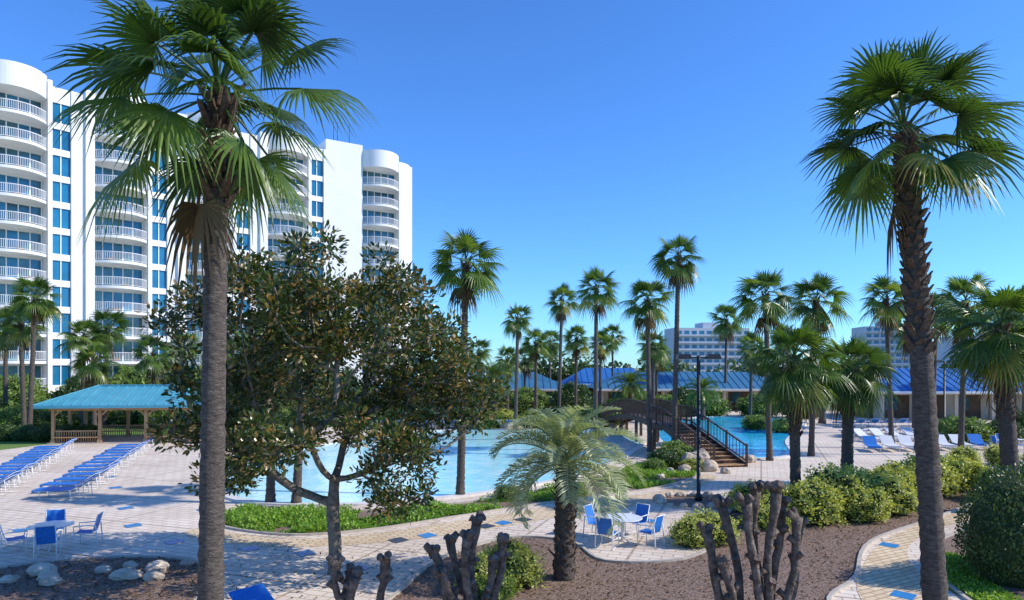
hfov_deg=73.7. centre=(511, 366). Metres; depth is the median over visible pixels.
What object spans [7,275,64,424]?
palm tree
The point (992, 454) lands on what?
shrub
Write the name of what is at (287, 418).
shrub
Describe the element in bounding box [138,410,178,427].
shrub
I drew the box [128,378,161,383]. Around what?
shrub
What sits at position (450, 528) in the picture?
brick path
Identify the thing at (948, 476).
shrub
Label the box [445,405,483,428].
shrub
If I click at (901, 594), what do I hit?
blue paving tiles
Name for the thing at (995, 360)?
sabal palm
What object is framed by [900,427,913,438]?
chaise lounge
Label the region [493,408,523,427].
shrub
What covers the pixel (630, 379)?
date palm
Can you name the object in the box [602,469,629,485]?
shrub
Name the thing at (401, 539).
dark paving tiles
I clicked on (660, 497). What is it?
garden rocks
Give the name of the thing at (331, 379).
shrub
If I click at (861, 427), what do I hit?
chaise lounge
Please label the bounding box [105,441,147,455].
chaise lounge
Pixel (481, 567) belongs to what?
shrub
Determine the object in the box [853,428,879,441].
chaise lounge
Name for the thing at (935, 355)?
palm tree
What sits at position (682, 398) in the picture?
shrub
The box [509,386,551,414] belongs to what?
shrub
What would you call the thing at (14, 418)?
shrub
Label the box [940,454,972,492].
shrub
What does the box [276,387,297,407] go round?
shrub
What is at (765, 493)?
shrub
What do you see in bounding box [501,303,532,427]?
palm tree
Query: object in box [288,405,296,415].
shrub
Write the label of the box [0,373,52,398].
shrub
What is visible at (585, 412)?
shrub
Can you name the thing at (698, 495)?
street lamp
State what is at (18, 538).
patio chair
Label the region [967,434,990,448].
chaise lounge
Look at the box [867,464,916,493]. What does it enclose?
shrub
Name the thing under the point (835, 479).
shrub
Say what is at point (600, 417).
shrub
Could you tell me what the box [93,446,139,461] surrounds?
chaise lounge
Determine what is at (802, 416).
shrub
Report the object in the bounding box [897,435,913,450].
chaise lounge
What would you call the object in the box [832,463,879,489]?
shrub
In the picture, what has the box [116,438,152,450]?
chaise lounge
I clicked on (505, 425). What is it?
boulder group
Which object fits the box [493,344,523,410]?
palm tree
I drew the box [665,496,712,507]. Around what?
mulch bed
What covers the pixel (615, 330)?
palm tree
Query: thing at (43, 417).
shrub
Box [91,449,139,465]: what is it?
chaise lounge
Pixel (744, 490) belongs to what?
shrub
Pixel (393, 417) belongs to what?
shrub
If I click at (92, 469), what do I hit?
chaise lounge
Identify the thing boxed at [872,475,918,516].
shrub
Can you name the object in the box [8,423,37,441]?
clipped hedge
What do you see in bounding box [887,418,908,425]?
chaise lounge
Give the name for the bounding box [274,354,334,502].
palm tree
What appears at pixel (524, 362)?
palm tree
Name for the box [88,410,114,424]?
shrub
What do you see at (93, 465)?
chaise lounge
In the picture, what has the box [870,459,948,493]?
shrub
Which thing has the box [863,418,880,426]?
chaise lounge
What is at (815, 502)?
shrub
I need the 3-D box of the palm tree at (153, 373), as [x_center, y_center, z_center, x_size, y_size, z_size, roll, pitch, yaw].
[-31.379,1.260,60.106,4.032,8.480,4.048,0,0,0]
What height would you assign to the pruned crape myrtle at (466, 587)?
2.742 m
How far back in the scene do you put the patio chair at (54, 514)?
21.67 m
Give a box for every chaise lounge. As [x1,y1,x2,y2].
[0,455,50,473]
[0,458,45,477]
[0,461,38,481]
[0,465,32,485]
[0,469,24,490]
[0,472,20,495]
[2,452,54,469]
[9,449,60,465]
[14,447,62,463]
[18,444,66,460]
[24,442,70,457]
[30,440,74,454]
[31,475,97,499]
[34,438,76,452]
[40,470,102,493]
[53,466,113,487]
[62,462,119,482]
[68,458,122,477]
[74,455,126,473]
[82,452,132,469]
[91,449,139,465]
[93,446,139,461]
[101,443,145,458]
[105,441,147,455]
[112,439,153,453]
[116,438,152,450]
[228,583,273,599]
[839,426,865,431]
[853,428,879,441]
[854,418,865,427]
[862,426,881,435]
[862,436,881,451]
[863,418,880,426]
[868,428,897,441]
[870,425,895,434]
[874,418,894,426]
[879,435,901,450]
[883,425,910,434]
[884,428,913,440]
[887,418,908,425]
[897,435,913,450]
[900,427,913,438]
[939,435,956,450]
[948,434,974,448]
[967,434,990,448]
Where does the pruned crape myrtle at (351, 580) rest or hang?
on the mulch bed at (697, 592)
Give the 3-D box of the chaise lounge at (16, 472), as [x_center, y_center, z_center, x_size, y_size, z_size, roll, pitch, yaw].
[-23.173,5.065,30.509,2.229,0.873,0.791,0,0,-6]
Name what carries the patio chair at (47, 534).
on the pool deck paving
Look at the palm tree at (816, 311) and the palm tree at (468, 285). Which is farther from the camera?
the palm tree at (816, 311)
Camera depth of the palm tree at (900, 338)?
55.77 m
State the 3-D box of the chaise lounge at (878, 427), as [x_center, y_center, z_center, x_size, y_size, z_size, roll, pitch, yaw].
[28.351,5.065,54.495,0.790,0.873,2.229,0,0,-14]
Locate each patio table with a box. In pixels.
[27,520,74,551]
[604,513,642,542]
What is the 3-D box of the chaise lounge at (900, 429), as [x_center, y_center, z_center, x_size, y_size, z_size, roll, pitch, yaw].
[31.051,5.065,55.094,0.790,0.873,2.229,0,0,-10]
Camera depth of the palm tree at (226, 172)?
9.78 m
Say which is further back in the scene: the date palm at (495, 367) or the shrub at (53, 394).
the shrub at (53, 394)
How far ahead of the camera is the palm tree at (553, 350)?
89.85 m
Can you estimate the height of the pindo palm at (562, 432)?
4.579 m
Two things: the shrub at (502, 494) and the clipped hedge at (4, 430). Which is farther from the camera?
the clipped hedge at (4, 430)
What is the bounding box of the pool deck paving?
[0,411,1023,599]
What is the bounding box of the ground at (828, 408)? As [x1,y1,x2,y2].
[454,368,836,410]
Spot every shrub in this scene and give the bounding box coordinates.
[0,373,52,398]
[0,388,51,408]
[0,399,11,408]
[0,405,26,427]
[0,407,40,425]
[18,410,64,427]
[26,401,61,412]
[44,391,60,399]
[53,372,91,412]
[58,411,91,425]
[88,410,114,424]
[96,377,119,384]
[107,410,143,427]
[109,364,150,383]
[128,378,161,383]
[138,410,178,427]
[160,362,187,383]
[185,361,201,388]
[242,414,279,426]
[266,402,290,423]
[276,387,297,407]
[280,411,296,428]
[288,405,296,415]
[296,404,324,427]
[320,369,343,395]
[339,367,359,391]
[354,387,373,402]
[367,410,381,423]
[380,408,420,427]
[417,404,450,426]
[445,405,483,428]
[454,551,510,594]
[466,410,501,429]
[470,388,511,412]
[475,570,518,599]
[477,536,549,591]
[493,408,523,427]
[493,484,521,500]
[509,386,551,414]
[518,410,548,428]
[542,406,565,416]
[551,381,592,410]
[566,409,592,422]
[583,406,620,426]
[598,398,631,421]
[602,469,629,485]
[616,388,655,399]
[641,457,666,470]
[645,447,680,468]
[655,393,679,417]
[657,439,692,464]
[662,511,705,548]
[667,386,696,415]
[679,457,703,470]
[689,507,743,545]
[695,390,732,415]
[721,479,755,511]
[735,392,776,417]
[735,496,790,530]
[740,414,772,429]
[760,481,798,508]
[772,417,788,432]
[780,406,818,418]
[783,477,851,527]
[789,462,875,520]
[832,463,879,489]
[840,483,900,523]
[851,466,908,486]
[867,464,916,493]
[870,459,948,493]
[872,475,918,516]
[895,452,964,497]
[938,414,956,434]
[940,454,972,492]
[942,416,995,443]
[945,453,990,489]
[946,444,985,467]
[951,461,1023,587]
[971,461,1021,490]
[981,442,1022,465]
[987,421,1023,442]
[1016,408,1023,426]
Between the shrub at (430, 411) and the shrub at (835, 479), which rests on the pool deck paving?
the shrub at (430, 411)
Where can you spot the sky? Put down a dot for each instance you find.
(570, 136)
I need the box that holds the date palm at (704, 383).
[679,377,721,419]
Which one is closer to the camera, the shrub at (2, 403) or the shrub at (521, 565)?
the shrub at (521, 565)
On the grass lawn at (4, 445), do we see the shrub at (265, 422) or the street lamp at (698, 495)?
the shrub at (265, 422)
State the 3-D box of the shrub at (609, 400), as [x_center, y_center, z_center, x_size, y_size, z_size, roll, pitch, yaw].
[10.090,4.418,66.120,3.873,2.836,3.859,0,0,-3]
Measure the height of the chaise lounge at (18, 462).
0.873 m
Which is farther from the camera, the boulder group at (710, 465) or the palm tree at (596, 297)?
the palm tree at (596, 297)
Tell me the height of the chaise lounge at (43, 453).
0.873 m
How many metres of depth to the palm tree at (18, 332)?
55.82 m
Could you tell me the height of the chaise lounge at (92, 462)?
0.873 m
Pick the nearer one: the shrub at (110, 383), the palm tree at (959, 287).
the palm tree at (959, 287)
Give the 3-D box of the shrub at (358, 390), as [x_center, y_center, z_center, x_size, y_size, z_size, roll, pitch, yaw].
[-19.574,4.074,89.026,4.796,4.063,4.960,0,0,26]
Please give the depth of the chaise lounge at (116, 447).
43.50 m
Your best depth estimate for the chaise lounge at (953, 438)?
46.22 m
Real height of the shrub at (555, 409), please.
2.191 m
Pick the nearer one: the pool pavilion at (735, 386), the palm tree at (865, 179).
the palm tree at (865, 179)
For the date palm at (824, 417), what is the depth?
65.72 m
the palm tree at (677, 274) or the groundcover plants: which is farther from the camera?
the palm tree at (677, 274)
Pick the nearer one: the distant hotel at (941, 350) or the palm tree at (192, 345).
the palm tree at (192, 345)
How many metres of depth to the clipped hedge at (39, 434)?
49.73 m
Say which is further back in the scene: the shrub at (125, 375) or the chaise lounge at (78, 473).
the shrub at (125, 375)
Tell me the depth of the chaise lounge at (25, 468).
31.96 m
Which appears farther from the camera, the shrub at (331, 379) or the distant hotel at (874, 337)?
the distant hotel at (874, 337)
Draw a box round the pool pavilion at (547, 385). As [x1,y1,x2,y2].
[377,372,564,408]
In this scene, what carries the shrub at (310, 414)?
on the grass lawn at (4, 445)
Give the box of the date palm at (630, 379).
[607,370,646,403]
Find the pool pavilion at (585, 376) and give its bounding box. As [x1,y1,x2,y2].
[561,368,635,401]
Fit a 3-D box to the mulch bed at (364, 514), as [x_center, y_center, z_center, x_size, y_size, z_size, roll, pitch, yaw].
[0.074,5.488,29.628,23.682,0.001,5.839,0,0,-33]
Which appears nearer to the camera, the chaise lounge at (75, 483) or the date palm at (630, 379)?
the chaise lounge at (75, 483)
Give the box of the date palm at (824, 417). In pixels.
[818,376,836,423]
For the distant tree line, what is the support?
on the ground at (828, 408)
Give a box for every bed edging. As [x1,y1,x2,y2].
[0,555,197,599]
[225,466,695,535]
[384,503,971,599]
[654,494,729,510]
[945,530,971,599]
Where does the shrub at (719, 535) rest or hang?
on the mulch bed at (697, 592)
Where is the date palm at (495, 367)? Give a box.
[471,361,519,411]
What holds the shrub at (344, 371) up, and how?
on the grass lawn at (4, 445)
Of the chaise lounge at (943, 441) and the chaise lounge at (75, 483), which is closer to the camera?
the chaise lounge at (75, 483)
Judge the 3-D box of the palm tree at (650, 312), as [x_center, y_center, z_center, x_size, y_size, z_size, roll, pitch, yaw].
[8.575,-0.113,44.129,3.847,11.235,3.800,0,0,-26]
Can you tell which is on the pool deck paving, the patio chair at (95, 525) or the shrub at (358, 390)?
the patio chair at (95, 525)
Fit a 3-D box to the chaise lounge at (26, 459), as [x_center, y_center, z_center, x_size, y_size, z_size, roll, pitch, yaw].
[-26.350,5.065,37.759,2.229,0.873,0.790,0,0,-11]
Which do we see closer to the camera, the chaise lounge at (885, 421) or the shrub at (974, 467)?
the shrub at (974, 467)
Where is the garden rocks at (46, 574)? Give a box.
[0,559,194,586]
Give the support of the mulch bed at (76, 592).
on the pool deck paving
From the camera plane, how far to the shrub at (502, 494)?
27.88 m
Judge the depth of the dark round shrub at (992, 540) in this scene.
16.94 m
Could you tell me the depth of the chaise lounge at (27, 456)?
38.72 m
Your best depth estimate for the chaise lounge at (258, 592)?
14.23 m
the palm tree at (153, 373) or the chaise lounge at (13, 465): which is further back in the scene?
the palm tree at (153, 373)
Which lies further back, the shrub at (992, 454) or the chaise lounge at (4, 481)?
the shrub at (992, 454)
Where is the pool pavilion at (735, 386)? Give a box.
[586,371,764,410]
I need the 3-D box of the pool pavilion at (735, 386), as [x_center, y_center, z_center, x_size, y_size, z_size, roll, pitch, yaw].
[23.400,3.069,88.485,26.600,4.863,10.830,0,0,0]
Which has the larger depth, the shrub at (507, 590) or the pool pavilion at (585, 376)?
the pool pavilion at (585, 376)
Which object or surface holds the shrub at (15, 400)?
on the grass lawn at (4, 445)
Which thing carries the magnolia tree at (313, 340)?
on the pool deck paving
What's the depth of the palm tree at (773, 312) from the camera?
39.90 m
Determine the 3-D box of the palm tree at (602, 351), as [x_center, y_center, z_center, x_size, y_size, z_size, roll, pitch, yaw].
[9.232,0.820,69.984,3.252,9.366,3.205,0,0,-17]
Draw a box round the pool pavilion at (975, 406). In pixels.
[840,368,1021,419]
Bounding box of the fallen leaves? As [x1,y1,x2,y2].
[138,532,441,599]
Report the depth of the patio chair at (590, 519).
22.29 m
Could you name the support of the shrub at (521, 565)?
on the mulch bed at (697, 592)
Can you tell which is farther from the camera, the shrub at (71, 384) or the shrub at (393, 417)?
the shrub at (71, 384)
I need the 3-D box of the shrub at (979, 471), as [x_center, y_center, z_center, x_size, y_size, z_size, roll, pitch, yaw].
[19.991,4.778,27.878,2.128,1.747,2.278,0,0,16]
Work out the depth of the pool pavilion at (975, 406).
72.50 m
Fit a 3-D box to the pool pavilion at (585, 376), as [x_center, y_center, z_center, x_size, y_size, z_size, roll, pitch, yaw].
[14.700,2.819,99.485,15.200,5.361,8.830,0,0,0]
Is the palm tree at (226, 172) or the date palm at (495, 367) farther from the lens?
the date palm at (495, 367)
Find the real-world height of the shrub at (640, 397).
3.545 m
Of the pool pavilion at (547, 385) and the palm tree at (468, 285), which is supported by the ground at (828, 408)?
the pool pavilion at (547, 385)
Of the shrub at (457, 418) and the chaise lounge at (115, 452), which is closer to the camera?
the chaise lounge at (115, 452)
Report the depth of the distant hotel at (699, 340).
299.65 m
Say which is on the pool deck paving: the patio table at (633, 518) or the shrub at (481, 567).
the patio table at (633, 518)
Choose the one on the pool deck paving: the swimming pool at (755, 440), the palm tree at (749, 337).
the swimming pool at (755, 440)
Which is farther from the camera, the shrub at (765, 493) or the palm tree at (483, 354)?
the palm tree at (483, 354)
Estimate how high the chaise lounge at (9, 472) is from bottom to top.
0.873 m
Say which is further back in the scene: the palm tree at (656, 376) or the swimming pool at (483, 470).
the palm tree at (656, 376)
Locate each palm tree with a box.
[0,303,48,424]
[0,305,30,407]
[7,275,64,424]
[40,0,378,599]
[54,315,106,424]
[68,343,123,424]
[86,309,133,426]
[128,332,175,415]
[163,330,201,380]
[226,322,240,403]
[227,335,248,372]
[234,318,291,501]
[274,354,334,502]
[360,335,389,389]
[428,227,508,494]
[467,338,492,395]
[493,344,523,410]
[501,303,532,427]
[511,346,539,388]
[520,327,551,408]
[533,329,562,378]
[544,282,579,407]
[562,323,591,408]
[572,264,622,439]
[586,329,617,404]
[599,323,627,375]
[616,278,674,451]
[635,328,672,413]
[638,342,671,395]
[648,233,707,441]
[707,303,746,393]
[726,268,804,460]
[735,330,763,416]
[769,322,799,414]
[782,272,855,455]
[799,25,1023,599]
[857,274,906,442]
[889,307,944,430]
[929,292,958,381]
[931,269,998,449]
[1018,313,1023,414]
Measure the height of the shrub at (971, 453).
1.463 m
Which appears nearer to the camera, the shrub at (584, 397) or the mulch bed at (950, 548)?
the mulch bed at (950, 548)
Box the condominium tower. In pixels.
[0,59,411,393]
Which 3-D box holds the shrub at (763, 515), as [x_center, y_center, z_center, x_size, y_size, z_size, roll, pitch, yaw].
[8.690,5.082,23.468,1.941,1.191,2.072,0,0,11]
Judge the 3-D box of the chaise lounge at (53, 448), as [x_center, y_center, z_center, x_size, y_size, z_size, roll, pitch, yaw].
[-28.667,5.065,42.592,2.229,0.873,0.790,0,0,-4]
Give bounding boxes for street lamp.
[676,354,721,500]
[935,360,952,417]
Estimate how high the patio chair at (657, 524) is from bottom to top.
0.967 m
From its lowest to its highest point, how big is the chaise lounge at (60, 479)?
0.873 m
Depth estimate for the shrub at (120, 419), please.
61.20 m
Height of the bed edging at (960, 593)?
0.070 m
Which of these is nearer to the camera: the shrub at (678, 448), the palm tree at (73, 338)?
the shrub at (678, 448)
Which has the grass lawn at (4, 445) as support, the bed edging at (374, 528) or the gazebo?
the gazebo
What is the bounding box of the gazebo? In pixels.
[33,384,200,443]
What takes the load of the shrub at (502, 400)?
on the pool deck paving
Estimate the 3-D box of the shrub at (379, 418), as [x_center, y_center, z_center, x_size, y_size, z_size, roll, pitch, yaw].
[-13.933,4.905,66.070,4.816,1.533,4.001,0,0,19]
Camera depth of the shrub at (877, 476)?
26.74 m
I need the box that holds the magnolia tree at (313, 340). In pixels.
[135,219,510,573]
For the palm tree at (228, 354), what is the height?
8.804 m
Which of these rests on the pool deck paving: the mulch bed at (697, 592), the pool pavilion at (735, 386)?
the mulch bed at (697, 592)
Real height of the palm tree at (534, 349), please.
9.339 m
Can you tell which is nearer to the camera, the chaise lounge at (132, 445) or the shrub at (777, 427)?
the chaise lounge at (132, 445)
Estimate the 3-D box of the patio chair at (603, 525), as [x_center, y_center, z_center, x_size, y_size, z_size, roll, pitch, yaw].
[2.900,5.018,20.832,0.576,0.967,0.685,0,0,26]
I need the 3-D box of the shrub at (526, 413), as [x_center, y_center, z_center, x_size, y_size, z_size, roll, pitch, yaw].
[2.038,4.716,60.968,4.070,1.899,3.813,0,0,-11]
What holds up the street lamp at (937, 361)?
on the pool deck paving
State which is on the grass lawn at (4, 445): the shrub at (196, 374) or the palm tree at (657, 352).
the shrub at (196, 374)
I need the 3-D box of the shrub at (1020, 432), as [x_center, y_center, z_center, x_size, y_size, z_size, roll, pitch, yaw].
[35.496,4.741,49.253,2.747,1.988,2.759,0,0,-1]
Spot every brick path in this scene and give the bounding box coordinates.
[183,474,715,546]
[856,508,969,599]
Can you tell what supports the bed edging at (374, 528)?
on the mulch bed at (364, 514)
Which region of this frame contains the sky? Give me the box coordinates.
[0,0,1023,367]
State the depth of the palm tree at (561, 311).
62.86 m
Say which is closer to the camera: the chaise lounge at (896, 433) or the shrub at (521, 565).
the shrub at (521, 565)
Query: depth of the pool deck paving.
24.23 m
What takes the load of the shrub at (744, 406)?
on the pool deck paving
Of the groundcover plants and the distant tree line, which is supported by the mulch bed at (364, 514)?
the groundcover plants
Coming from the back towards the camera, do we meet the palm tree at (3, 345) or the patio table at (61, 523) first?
the palm tree at (3, 345)
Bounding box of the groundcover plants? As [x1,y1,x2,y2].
[224,459,695,532]
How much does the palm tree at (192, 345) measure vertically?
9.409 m
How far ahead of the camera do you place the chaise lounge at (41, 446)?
43.56 m
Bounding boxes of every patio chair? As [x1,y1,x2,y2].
[0,525,27,556]
[33,525,61,560]
[43,508,66,544]
[73,511,103,547]
[583,503,602,538]
[595,516,618,550]
[625,503,649,537]
[636,514,664,548]
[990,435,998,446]
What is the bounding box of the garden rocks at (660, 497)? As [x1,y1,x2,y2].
[652,491,723,508]
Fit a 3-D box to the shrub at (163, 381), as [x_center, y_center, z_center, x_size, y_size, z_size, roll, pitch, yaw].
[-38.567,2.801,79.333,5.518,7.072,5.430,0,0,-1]
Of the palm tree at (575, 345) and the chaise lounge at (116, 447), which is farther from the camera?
the palm tree at (575, 345)
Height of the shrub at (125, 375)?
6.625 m
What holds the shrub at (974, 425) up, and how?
on the pool deck paving
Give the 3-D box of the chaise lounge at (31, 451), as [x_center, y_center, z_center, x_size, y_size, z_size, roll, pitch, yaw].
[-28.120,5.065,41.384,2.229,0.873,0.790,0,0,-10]
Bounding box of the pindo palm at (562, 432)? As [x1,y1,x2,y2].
[488,405,647,580]
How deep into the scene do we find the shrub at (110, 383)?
73.94 m
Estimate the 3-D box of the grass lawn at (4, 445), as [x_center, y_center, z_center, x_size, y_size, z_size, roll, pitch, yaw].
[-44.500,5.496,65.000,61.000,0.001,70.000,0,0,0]
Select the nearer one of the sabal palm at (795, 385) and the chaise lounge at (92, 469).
the sabal palm at (795, 385)
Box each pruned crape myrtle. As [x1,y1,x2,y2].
[326,551,392,599]
[423,510,510,599]
[696,480,808,599]
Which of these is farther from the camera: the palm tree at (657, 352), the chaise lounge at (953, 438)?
the palm tree at (657, 352)
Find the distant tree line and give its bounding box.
[371,351,959,381]
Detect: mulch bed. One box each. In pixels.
[0,558,197,599]
[225,467,690,532]
[392,489,977,599]
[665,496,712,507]
[944,534,1023,599]
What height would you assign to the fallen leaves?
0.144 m
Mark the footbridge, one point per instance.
(718, 452)
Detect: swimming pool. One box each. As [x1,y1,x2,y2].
[225,429,645,506]
[658,416,806,459]
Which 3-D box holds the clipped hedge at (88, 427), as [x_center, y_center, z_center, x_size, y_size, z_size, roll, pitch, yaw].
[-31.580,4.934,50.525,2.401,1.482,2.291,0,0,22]
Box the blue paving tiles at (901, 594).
[13,476,916,599]
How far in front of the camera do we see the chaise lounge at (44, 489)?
28.36 m
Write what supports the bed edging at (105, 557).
on the mulch bed at (76, 592)
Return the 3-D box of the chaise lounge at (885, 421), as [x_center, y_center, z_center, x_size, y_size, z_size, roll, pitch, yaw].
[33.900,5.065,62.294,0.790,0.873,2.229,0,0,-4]
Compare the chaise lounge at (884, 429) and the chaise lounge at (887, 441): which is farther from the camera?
the chaise lounge at (884, 429)
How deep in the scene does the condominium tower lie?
83.10 m
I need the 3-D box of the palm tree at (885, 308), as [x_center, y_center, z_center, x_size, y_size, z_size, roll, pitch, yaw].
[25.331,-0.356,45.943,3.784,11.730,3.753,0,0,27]
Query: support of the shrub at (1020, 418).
on the pool deck paving
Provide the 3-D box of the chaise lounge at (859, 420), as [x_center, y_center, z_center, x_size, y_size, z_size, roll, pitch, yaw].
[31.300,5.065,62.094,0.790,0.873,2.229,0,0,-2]
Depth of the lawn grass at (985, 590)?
16.96 m
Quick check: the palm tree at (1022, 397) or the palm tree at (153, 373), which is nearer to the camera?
the palm tree at (153, 373)
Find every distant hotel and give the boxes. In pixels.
[664,322,748,371]
[851,321,909,367]
[937,335,980,367]
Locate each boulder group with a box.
[421,421,628,429]
[647,449,756,479]
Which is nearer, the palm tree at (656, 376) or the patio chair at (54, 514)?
the patio chair at (54, 514)
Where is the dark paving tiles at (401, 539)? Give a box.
[388,509,609,542]
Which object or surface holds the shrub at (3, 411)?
on the grass lawn at (4, 445)
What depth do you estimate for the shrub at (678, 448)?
37.80 m
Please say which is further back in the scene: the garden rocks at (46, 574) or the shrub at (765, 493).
the shrub at (765, 493)
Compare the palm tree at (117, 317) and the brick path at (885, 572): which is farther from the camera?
the palm tree at (117, 317)
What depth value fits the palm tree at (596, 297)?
49.92 m
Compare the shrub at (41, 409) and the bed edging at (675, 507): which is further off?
the shrub at (41, 409)
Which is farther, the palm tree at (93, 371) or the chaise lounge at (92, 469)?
the palm tree at (93, 371)
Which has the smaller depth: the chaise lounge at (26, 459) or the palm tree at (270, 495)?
the palm tree at (270, 495)
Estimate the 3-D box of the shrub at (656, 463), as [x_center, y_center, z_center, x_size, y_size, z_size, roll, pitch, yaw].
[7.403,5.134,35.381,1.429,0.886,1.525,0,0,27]
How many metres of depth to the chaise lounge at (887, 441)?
45.28 m
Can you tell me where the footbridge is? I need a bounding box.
[600,398,747,466]
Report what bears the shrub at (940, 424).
on the pool deck paving
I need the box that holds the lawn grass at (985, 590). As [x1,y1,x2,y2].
[945,551,1022,599]
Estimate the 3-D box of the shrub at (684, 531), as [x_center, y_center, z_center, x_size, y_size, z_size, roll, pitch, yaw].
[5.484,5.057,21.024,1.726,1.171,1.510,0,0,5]
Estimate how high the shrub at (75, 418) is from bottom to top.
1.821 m
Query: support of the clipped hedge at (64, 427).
on the grass lawn at (4, 445)
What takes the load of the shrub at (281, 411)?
on the grass lawn at (4, 445)
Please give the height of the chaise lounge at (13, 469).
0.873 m
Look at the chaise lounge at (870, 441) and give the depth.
45.05 m
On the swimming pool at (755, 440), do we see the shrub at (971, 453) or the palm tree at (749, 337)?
the palm tree at (749, 337)
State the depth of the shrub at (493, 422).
59.18 m
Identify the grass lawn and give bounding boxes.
[0,414,339,449]
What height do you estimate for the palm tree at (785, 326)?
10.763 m
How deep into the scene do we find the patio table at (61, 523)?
20.60 m
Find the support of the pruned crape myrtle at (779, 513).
on the mulch bed at (697, 592)
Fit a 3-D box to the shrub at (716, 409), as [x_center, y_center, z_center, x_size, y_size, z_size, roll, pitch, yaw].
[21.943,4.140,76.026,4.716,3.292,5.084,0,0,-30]
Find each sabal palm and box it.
[739,321,858,489]
[805,334,902,469]
[931,280,1023,481]
[977,292,1023,337]
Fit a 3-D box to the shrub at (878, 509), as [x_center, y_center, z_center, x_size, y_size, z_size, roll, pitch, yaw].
[12.550,4.946,24.345,2.217,1.578,2.077,0,0,-28]
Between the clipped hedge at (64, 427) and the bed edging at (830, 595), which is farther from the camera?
the clipped hedge at (64, 427)
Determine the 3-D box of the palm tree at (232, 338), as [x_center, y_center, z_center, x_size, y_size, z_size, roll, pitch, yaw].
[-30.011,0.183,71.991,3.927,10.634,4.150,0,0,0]
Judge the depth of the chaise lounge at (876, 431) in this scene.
50.95 m
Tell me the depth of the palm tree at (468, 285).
28.65 m
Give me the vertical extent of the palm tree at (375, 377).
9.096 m
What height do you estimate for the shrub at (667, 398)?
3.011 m
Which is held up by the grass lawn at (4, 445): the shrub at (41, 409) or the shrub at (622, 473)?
the shrub at (41, 409)
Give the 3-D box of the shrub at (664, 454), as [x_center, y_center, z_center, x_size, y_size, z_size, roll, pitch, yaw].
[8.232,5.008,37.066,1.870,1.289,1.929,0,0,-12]
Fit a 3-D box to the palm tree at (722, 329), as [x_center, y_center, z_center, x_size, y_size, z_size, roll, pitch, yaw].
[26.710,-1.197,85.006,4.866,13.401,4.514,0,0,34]
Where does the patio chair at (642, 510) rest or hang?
on the pool deck paving
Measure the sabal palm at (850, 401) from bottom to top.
7.014 m
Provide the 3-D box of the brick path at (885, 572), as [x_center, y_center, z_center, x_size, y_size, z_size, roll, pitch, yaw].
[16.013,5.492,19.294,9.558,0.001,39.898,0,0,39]
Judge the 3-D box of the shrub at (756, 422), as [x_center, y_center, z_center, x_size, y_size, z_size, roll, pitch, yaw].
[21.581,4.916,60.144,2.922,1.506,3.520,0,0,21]
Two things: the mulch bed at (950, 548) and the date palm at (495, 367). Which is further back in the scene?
the date palm at (495, 367)
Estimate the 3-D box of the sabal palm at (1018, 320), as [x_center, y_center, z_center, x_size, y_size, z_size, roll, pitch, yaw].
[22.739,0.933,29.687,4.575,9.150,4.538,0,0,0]
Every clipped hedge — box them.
[0,423,17,440]
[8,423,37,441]
[27,424,50,441]
[47,423,80,440]
[70,423,104,440]
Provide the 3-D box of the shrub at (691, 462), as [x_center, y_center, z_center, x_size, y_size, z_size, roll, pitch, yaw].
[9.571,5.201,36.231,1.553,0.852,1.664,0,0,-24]

